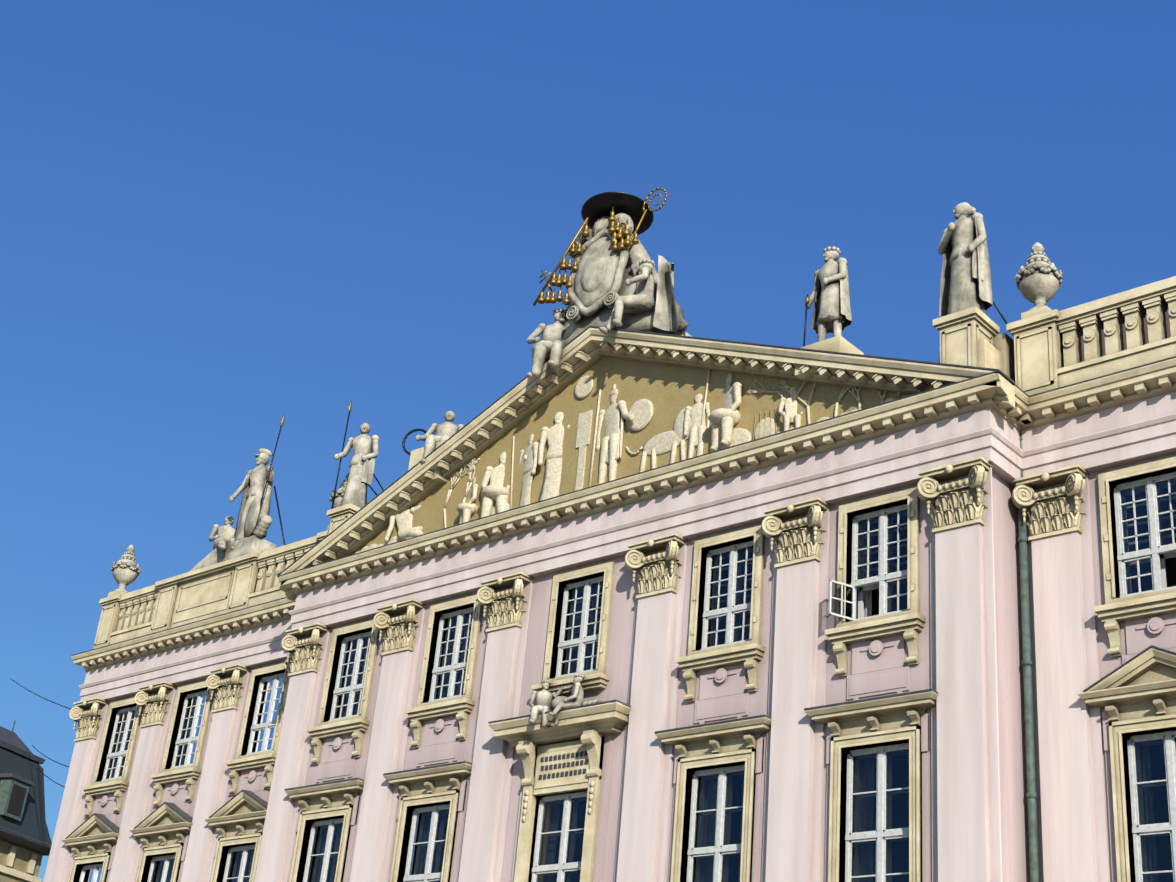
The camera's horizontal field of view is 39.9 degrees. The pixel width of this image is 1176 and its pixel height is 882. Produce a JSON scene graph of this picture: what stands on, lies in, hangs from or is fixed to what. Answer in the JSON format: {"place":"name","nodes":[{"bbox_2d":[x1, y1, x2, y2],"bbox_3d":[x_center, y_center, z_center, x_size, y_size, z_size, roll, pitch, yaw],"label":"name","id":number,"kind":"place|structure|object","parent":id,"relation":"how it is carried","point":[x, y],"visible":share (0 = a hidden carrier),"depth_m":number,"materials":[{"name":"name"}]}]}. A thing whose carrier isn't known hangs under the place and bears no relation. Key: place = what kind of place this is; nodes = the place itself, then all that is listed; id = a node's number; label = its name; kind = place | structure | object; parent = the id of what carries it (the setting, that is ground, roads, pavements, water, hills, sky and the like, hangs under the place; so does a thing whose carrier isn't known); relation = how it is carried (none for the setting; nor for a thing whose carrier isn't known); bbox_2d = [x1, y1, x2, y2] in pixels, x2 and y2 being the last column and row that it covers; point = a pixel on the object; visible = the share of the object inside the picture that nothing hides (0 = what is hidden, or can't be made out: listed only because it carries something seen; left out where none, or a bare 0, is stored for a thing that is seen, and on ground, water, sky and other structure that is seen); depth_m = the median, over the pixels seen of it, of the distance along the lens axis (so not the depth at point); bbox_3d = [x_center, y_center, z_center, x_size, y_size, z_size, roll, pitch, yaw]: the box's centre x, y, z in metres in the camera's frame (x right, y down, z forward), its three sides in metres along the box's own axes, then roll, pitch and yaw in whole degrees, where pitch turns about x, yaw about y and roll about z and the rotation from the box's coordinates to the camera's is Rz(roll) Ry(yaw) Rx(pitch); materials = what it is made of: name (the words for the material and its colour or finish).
{"place":"outdoors","nodes":[
{"label":"outdoors","id":0,"kind":"place"},
{"bbox_2d":[0,720,51,881],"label":"neighboring building","id":1,"kind":"structure","parent":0,"point":[25,843],"depth_m":66.65,"materials":[{"name":"grey tile"}]},
{"bbox_2d":[0,0,1175,881],"label":"sky","id":2,"kind":"structure","parent":0,"point":[221,220],"materials":[{"name":"blue"}]},
{"bbox_2d":[43,311,1175,881],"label":"palace","id":3,"kind":"structure","parent":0,"point":[925,631],"depth_m":32.64,"materials":[{"name":"pink paint"}]},
{"bbox_2d":[10,678,70,787],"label":"wires","id":4,"kind":"object","parent":3,"relation":"attached to","point":[33,746],"visible":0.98,"depth_m":59.49,"materials":[{"name":"black metal"}]},
{"bbox_2d":[108,188,1061,727],"bbox_3d":[0.408,0.395,37.743,43.602,13.447,3.225,-17,-34,38],"label":"roof sculpture","id":5,"kind":"object","parent":3,"relation":"on","point":[616,280],"visible":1,"depth_m":38.65,"materials":[{"name":"stone"}]},
{"bbox_2d":[353,356,912,553],"bbox_3d":[0.200,-0.344,37.768,19.940,3.918,0.836,-17,-34,38],"label":"tympanum","id":6,"kind":"object","parent":3,"relation":"attached to","point":[604,419],"visible":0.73,"depth_m":37.34,"materials":[{"name":"beige stone"}]},
{"bbox_2d":[93,276,1175,648],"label":"balustrade","id":7,"kind":"object","parent":3,"relation":"on","point":[1039,352],"visible":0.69,"depth_m":31.82,"materials":[{"name":"stone"}]}
]}

